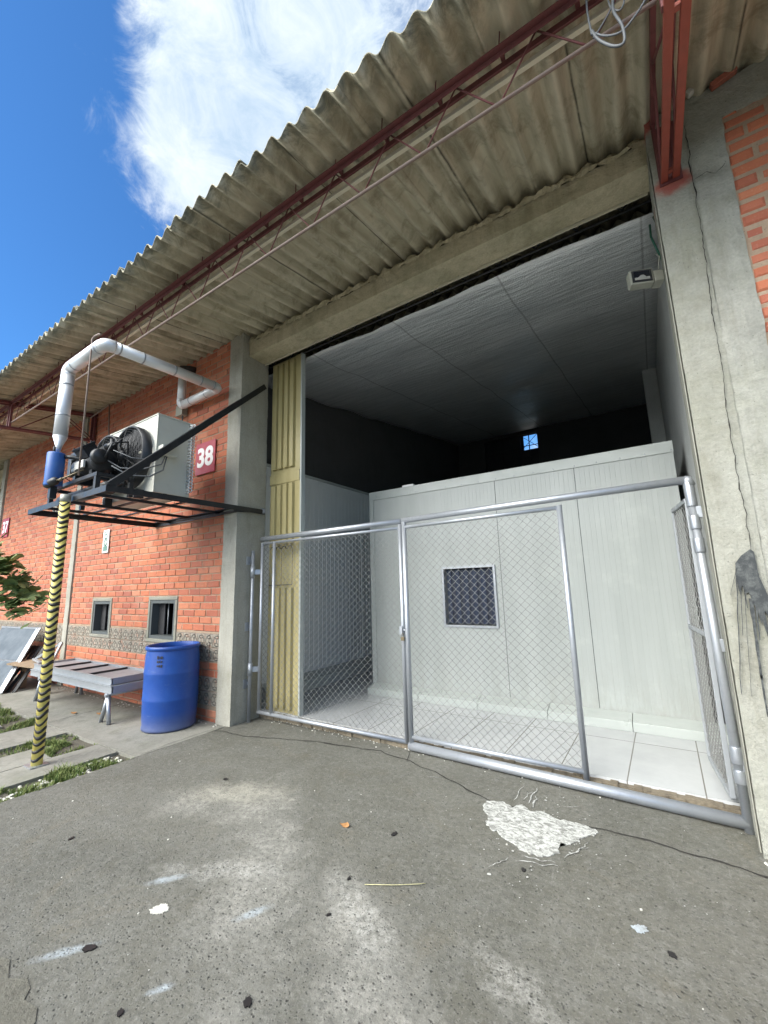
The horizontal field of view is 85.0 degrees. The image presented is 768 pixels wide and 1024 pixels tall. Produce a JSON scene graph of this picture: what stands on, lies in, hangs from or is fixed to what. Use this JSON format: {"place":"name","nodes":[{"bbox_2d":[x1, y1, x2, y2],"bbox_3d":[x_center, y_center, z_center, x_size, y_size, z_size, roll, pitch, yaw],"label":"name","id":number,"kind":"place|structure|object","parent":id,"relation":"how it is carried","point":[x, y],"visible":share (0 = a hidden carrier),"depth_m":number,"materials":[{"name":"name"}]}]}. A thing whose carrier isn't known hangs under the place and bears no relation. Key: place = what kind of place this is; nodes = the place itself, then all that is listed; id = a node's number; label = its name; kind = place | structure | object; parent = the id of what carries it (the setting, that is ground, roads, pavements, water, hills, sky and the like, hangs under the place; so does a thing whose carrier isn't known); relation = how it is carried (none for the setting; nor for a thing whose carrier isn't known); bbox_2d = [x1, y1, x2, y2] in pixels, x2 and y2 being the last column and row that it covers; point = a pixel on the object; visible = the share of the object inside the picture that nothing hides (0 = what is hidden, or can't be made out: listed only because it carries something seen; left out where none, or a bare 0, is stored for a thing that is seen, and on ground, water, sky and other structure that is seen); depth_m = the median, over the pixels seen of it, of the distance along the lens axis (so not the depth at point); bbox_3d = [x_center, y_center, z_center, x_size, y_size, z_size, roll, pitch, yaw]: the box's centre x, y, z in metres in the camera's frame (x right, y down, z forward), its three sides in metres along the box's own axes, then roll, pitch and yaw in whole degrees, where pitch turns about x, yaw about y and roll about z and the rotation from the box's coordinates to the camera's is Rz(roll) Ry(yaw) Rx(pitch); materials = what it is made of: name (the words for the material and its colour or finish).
{"place":"outdoors","nodes":[
{"label":"outdoors","id":0,"kind":"place"},
{"bbox_2d":[0,743,29,757],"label":"grass","id":1,"kind":"structure","parent":0,"point":[18,747],"depth_m":4.22,"materials":[{"name":"green plant"}]},
{"bbox_2d":[23,733,97,756],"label":"grass","id":2,"kind":"structure","parent":0,"point":[53,748],"depth_m":4.31,"materials":[{"name":"green plant"}]},
{"bbox_2d":[0,710,128,800],"bbox_3d":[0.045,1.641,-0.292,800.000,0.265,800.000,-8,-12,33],"label":"ground","id":3,"kind":"structure","parent":0,"point":[77,742],"depth_m":4.32,"materials":[{"name":"soil"}]},
{"bbox_2d":[0,701,34,732],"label":"grass","id":4,"kind":"structure","parent":3,"relation":"on","point":[3,713],"depth_m":5.15,"materials":[{"name":"green plant"}]},
{"bbox_2d":[0,532,49,628],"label":"tree","id":5,"kind":"object","parent":3,"relation":"on","point":[22,589],"visible":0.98,"depth_m":5.08,"materials":[{"name":"green plant"}]},
{"bbox_2d":[0,749,51,772],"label":"paving slab","id":6,"kind":"structure","parent":3,"relation":"on","point":[13,761],"depth_m":3.94,"materials":[{"name":"concrete"}]},
{"bbox_2d":[0,725,65,752],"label":"paving slab","id":7,"kind":"structure","parent":3,"relation":"on","point":[13,739],"depth_m":4.60,"materials":[{"name":"concrete"}]},
{"bbox_2d":[0,744,116,790],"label":"paving slab","id":8,"kind":"structure","parent":3,"relation":"on","point":[15,777],"depth_m":3.77,"materials":[{"name":"concrete"}]},
{"bbox_2d":[23,494,71,769],"bbox_3d":[-3.182,1.062,4.010,0.165,2.507,0.135,-8,-12,33],"label":"striped pole","id":9,"kind":"object","parent":8,"relation":"on","point":[41,718],"visible":1,"depth_m":3.96,"materials":[{"name":"metal"}]},
{"bbox_2d":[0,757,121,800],"bbox_3d":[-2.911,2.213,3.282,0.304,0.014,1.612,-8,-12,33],"label":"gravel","id":10,"kind":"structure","parent":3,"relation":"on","point":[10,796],"depth_m":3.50,"materials":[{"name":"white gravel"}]},
{"bbox_2d":[0,757,129,802],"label":"grass","id":11,"kind":"structure","parent":0,"point":[60,775],"depth_m":3.57,"materials":[{"name":"green plant"}]},
{"bbox_2d":[0,674,225,758],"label":"walkway","id":12,"kind":"structure","parent":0,"point":[122,734],"depth_m":5.09,"materials":[{"name":"concrete"}]},
{"bbox_2d":[0,626,40,693],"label":"metal sheet","id":13,"kind":"object","parent":12,"relation":"on","point":[14,640],"visible":0.94,"depth_m":7.42,"materials":[{"name":"grey metal"}]},
{"bbox_2d":[0,626,36,689],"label":"metal sheet","id":14,"kind":"object","parent":13,"relation":"on","point":[19,656],"visible":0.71,"depth_m":7.21,"materials":[{"name":"grey metal"}]},
{"bbox_2d":[19,667,27,687],"bbox_3d":[-5.675,2.687,6.797,0.980,0.400,0.080,-8,-12,33],"label":"wooden support","id":15,"kind":"object","parent":12,"relation":"on","point":[24,683],"visible":0.14,"depth_m":7.01,"materials":[{"name":"brown wood"}]},
{"bbox_2d":[7,657,63,667],"bbox_3d":[-5.681,2.483,6.907,1.104,0.064,0.442,-7,-11,27],"label":"board","id":16,"kind":"object","parent":15,"relation":"on","point":[27,663],"visible":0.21,"depth_m":6.90,"materials":[{"name":"brown wood"}]},
{"bbox_2d":[32,642,62,662],"bbox_3d":[-5.670,2.314,6.875,0.526,0.312,0.386,-3,-10,9],"label":"metal bracket","id":17,"kind":"object","parent":16,"relation":"on","point":[58,645],"visible":0.81,"depth_m":6.97,"materials":[{"name":"grey metal"}]},
{"bbox_2d":[6,645,42,691],"bbox_3d":[-6.146,2.649,7.140,0.567,0.635,0.791,-2,-10,4],"label":"scrap bar","id":18,"kind":"object","parent":12,"relation":"on","point":[34,651],"visible":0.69,"depth_m":7.01,"materials":[{"name":"paint"}]},
{"bbox_2d":[33,677,83,701],"bbox_3d":[-4.861,2.611,6.291,0.244,0.346,0.566,-8,-12,33],"label":"sawhorse","id":19,"kind":"object","parent":12,"relation":"on","point":[76,691],"visible":0.34,"depth_m":6.10,"materials":[{"name":"paint"}]},
{"bbox_2d":[98,688,142,724],"bbox_3d":[-3.167,2.370,5.200,0.244,0.346,0.566,-8,-12,33],"label":"sawhorse","id":20,"kind":"object","parent":12,"relation":"on","point":[106,708],"visible":0.52,"depth_m":4.99,"materials":[{"name":"paint"}]},
{"bbox_2d":[30,669,142,693],"bbox_3d":[-4.107,2.292,5.858,2.500,0.087,0.590,-8,-12,33],"label":"framed metal sheet","id":21,"kind":"object","parent":20,"relation":"on","point":[111,689],"visible":0.49,"depth_m":5.23,"materials":[{"name":"grey metal"}]},
{"bbox_2d":[33,658,143,685],"bbox_3d":[-4.114,2.210,5.875,2.390,0.078,0.550,-8,-12,33],"label":"framed metal sheet","id":22,"kind":"object","parent":21,"relation":"on","point":[105,673],"visible":0.83,"depth_m":5.67,"materials":[{"name":"grey metal"}]},
{"bbox_2d":[140,641,200,733],"bbox_3d":[-2.476,2.005,4.883,0.587,0.900,0.587,-8,-12,33],"label":"plastic drum","id":23,"kind":"object","parent":12,"relation":"on","point":[170,687],"visible":1,"depth_m":4.66,"materials":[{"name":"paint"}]},
{"bbox_2d":[0,0,537,449],"label":"sky","id":24,"kind":"structure","parent":0,"point":[116,116],"materials":[{"name":"blue"}]},
{"bbox_2d":[0,717,767,1023],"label":"concrete apron","id":25,"kind":"object","parent":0,"point":[223,937],"visible":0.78,"depth_m":2.05,"materials":[{"name":"grey concrete"}]},
{"bbox_2d":[0,956,36,1023],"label":"dirt","id":26,"kind":"structure","parent":25,"relation":"on","point":[16,1007],"depth_m":1.58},
{"bbox_2d":[82,944,96,952],"bbox_3d":[-1.269,1.877,1.805,0.052,0.005,0.045,-8,-12,33],"label":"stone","id":27,"kind":"object","parent":25,"relation":"on","point":[88,947],"visible":1,"depth_m":1.80,"materials":[{"name":"black stone"}]},
{"bbox_2d":[117,1007,123,1016],"bbox_3d":[-0.958,1.818,1.522,0.028,0.005,0.024,-8,-12,33],"label":"tar spot","id":28,"kind":"object","parent":25,"relation":"on","point":[120,1012],"visible":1,"depth_m":1.52,"materials":[{"name":"black"}]},
{"bbox_2d":[149,903,168,914],"bbox_3d":[-1.079,1.910,2.014,0.080,0.003,0.075,7,-13,-40],"label":"cement splat","id":29,"kind":"object","parent":25,"relation":"on","point":[160,909],"visible":1,"depth_m":2.01,"materials":[{"name":"white concrete"}]},
{"bbox_2d":[243,996,251,1007],"bbox_3d":[-0.504,1.810,1.547,0.030,0.005,0.044,3,-11,-23],"label":"tar spot","id":30,"kind":"object","parent":25,"relation":"on","point":[247,1001],"visible":1,"depth_m":1.54,"materials":[{"name":"black"}]},
{"bbox_2d":[340,822,348,826],"bbox_3d":[-0.248,1.996,2.678,0.065,0.016,0.044,-8,-12,33],"label":"dry leaf","id":31,"kind":"object","parent":25,"relation":"on","point":[346,824],"visible":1,"depth_m":2.67,"materials":[{"name":"brown plant"}]},
{"bbox_2d":[0,0,767,858],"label":"warehouse building","id":32,"kind":"structure","parent":25,"relation":"on","point":[418,248],"depth_m":4.23,"materials":[{"name":"brick"}]},
{"bbox_2d":[1,518,9,537],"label":"number sign","id":33,"kind":"object","parent":32,"relation":"attached to","point":[5,525],"visible":1,"depth_m":9.72,"materials":[{"name":"metal"}]},
{"bbox_2d":[89,598,112,637],"bbox_3d":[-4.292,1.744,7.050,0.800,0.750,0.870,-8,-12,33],"label":"window","id":34,"kind":"structure","parent":32,"relation":"in","point":[100,624],"depth_m":6.83,"materials":[{"name":"concrete"}]},
{"bbox_2d":[102,529,109,552],"bbox_3d":[-4.584,0.483,6.912,0.200,0.380,0.013,-8,-12,33],"label":"notice plate","id":35,"kind":"object","parent":32,"relation":"attached to","point":[106,538],"visible":1,"depth_m":6.90,"materials":[{"name":"paint"}]},
{"bbox_2d":[53,338,221,451],"bbox_3d":[-2.912,-1.430,5.171,1.156,1.712,1.642,-8,-12,33],"label":"insulated duct","id":36,"kind":"object","parent":32,"relation":"attached to","point":[72,367],"visible":0.98,"depth_m":4.64,"materials":[{"name":"metal"}]},
{"bbox_2d":[78,333,101,474],"bbox_3d":[-2.968,-1.112,4.234,0.154,1.514,0.026,-6,-11,24],"label":"cable","id":37,"kind":"object","parent":36,"relation":"attached to","point":[84,416],"visible":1,"depth_m":4.25,"materials":[{"name":"paint"}]},
{"bbox_2d":[27,384,266,527],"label":"steel platform","id":38,"kind":"structure","parent":32,"relation":"attached to","point":[115,482],"depth_m":4.79,"materials":[{"name":"paint"}]},
{"bbox_2d":[42,413,195,508],"bbox_3d":[-3.111,-0.572,4.790,1.590,0.912,1.092,-8,-12,33],"label":"condensing unit","id":39,"kind":"object","parent":38,"relation":"on","point":[126,448],"visible":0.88,"depth_m":4.60,"materials":[{"name":"paint"}]},
{"bbox_2d":[43,446,65,498],"bbox_3d":[-3.516,-0.413,4.471,0.164,0.550,0.164,-8,-12,33],"label":"suction accumulator","id":40,"kind":"object","parent":39,"relation":"attached to","point":[55,464],"visible":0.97,"depth_m":4.42,"materials":[{"name":"paint"}]},
{"bbox_2d":[146,596,178,642],"bbox_3d":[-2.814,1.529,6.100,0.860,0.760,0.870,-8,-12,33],"label":"window","id":41,"kind":"structure","parent":32,"relation":"in","point":[162,610],"depth_m":5.90,"materials":[{"name":"metal"}]},
{"bbox_2d":[195,439,215,475],"bbox_3d":[-2.410,-0.733,5.655,0.430,0.445,0.016,-8,-12,33],"label":"number sign","id":42,"kind":"object","parent":32,"relation":"attached to","point":[205,457],"visible":1,"depth_m":5.64,"materials":[{"name":"metal"}]},
{"bbox_2d":[266,352,305,717],"bbox_3d":[-1.259,0.168,5.344,0.582,4.588,0.096,-8,-12,33],"label":"steel door","id":43,"kind":"structure","parent":32,"relation":"in","point":[287,478],"depth_m":5.31,"materials":[{"name":"yellow paint"}]},
{"bbox_2d":[243,518,408,743],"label":"chain link gate","id":44,"kind":"structure","parent":32,"relation":"attached to","point":[249,625],"depth_m":4.60,"materials":[{"name":"metal"}]},
{"bbox_2d":[585,0,645,47],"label":"hanging cable","id":45,"kind":"object","parent":32,"relation":"hanging from","point":[594,34],"visible":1,"depth_m":2.06,"materials":[{"name":"grey plastic"}]},
{"bbox_2d":[626,253,664,290],"bbox_3d":[2.001,-1.867,3.233,0.241,0.304,0.113,-4,-10,14],"label":"floodlight","id":46,"kind":"object","parent":32,"relation":"attached to","point":[643,279],"visible":1,"depth_m":3.18,"materials":[{"name":"paint"}]},
{"bbox_2d":[649,216,660,259],"bbox_3d":[2.210,-2.059,3.357,0.053,0.712,0.087,2,-11,-18],"label":"hose","id":47,"kind":"object","parent":32,"relation":"attached to","point":[653,242],"visible":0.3,"depth_m":3.40,"materials":[{"name":"rubber"}]},
{"bbox_2d":[12,687,767,1009],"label":"grit","id":48,"kind":"object","parent":25,"relation":"on","point":[765,863],"visible":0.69,"depth_m":4.10,"materials":[{"name":"grey gravel"}]},
{"bbox_2d":[365,883,425,884],"bbox_3d":[0.058,1.896,2.134,0.312,0.005,0.014,-2,-10,1],"label":"straw","id":49,"kind":"object","parent":25,"relation":"on","point":[394,884],"visible":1,"depth_m":2.13,"materials":[{"name":"beige"}]},
{"bbox_2d":[215,730,767,877],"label":"crack","id":50,"kind":"object","parent":25,"relation":"on","point":[559,819],"visible":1,"depth_m":2.56,"materials":[{"name":"grey"}]},
{"bbox_2d":[259,711,741,814],"bbox_3d":[0.419,2.191,3.840,4.652,0.112,0.087,-8,-12,33],"label":"door sill","id":51,"kind":"structure","parent":25,"relation":"on","point":[695,800],"depth_m":3.15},
{"bbox_2d":[431,776,597,865],"bbox_3d":[0.874,2.004,2.841,0.855,0.004,1.219,1,-10,-12],"label":"paint spill","id":52,"kind":"object","parent":25,"relation":"on","point":[502,815],"visible":1,"depth_m":2.58,"materials":[{"name":"white paint"}]},
{"bbox_2d":[400,476,754,834],"bbox_3d":[1.376,1.010,3.649,2.430,2.219,0.832,-8,-12,33],"label":"chain link barrier","id":53,"kind":"object","parent":25,"relation":"on","point":[714,642],"visible":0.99,"depth_m":3.24,"materials":[{"name":"metal"}]},
{"bbox_2d":[416,781,749,950],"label":"paint specks","id":54,"kind":"object","parent":25,"relation":"on","point":[552,850],"visible":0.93,"depth_m":2.40,"materials":[{"name":"white paint"}]},
{"bbox_2d":[631,924,648,933],"bbox_3d":[1.119,1.817,1.827,0.065,0.003,0.049,0,-10,-9],"label":"paint drop","id":55,"kind":"object","parent":25,"relation":"on","point":[638,928],"visible":1,"depth_m":1.83,"materials":[{"name":"white paint"}]},
{"bbox_2d":[667,950,676,959],"bbox_3d":[1.165,1.791,1.695,0.033,0.005,0.028,-8,-12,33],"label":"tar spot","id":56,"kind":"object","parent":25,"relation":"on","point":[672,954],"visible":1,"depth_m":1.69,"materials":[{"name":"black"}]},
{"bbox_2d":[261,670,739,805],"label":"tiled floor","id":57,"kind":"structure","parent":0,"point":[678,766],"depth_m":3.86,"materials":[{"name":"tile"}]},
{"bbox_2d":[261,464,372,701],"bbox_3d":[0.538,1.415,9.075,0.335,3.230,8.045,-8,-12,33],"label":"insulated wall panel","id":58,"kind":"object","parent":57,"relation":"on","point":[328,504],"visible":0.27,"depth_m":6.97,"materials":[{"name":"paint"}]},
{"bbox_2d":[368,440,728,745],"bbox_3d":[2.469,1.110,6.594,3.853,2.855,4.115,-8,-12,33],"label":"cold room","id":59,"kind":"object","parent":57,"relation":"on","point":[635,660],"visible":0.91,"depth_m":4.69,"materials":[{"name":"paint"}]},
{"bbox_2d":[441,564,499,628],"bbox_3d":[1.091,1.061,5.282,0.714,0.759,0.128,-8,-12,33],"label":"window","id":60,"kind":"structure","parent":59,"relation":"in","point":[476,575],"depth_m":5.29,"materials":[{"name":"paint"}]}
]}

